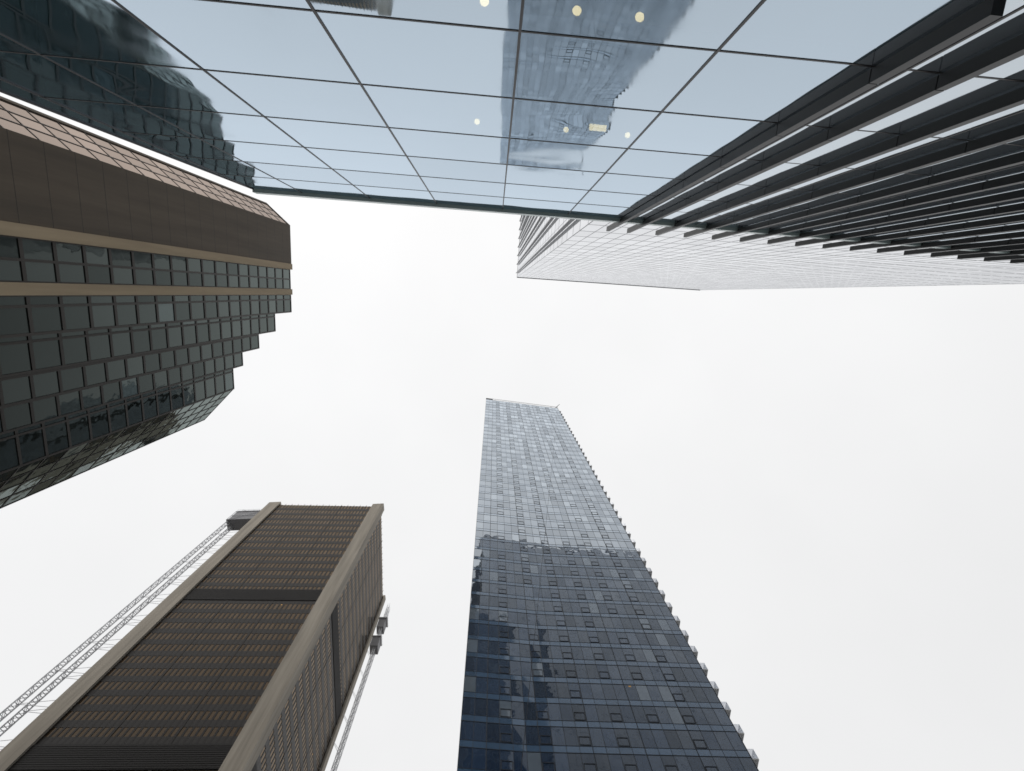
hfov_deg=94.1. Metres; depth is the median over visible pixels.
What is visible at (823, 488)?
sky
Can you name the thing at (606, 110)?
glass facade
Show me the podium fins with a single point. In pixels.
(975, 18)
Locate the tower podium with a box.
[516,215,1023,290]
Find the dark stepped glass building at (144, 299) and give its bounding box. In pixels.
[0,96,292,508]
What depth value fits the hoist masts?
145.02 m
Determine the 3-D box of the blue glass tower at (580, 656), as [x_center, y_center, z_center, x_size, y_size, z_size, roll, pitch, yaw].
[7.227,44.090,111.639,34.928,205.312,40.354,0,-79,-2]
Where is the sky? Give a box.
[0,92,1023,770]
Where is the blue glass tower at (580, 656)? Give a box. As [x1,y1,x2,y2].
[457,398,758,770]
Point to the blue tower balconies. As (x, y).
(716, 690)
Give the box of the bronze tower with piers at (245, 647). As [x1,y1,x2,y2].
[0,502,385,770]
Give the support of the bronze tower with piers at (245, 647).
on the ground
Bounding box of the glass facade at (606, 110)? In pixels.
[0,0,1023,254]
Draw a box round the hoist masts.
[0,509,389,770]
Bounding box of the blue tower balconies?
[559,410,758,767]
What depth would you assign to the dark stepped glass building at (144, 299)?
66.59 m
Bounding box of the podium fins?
[606,0,1023,262]

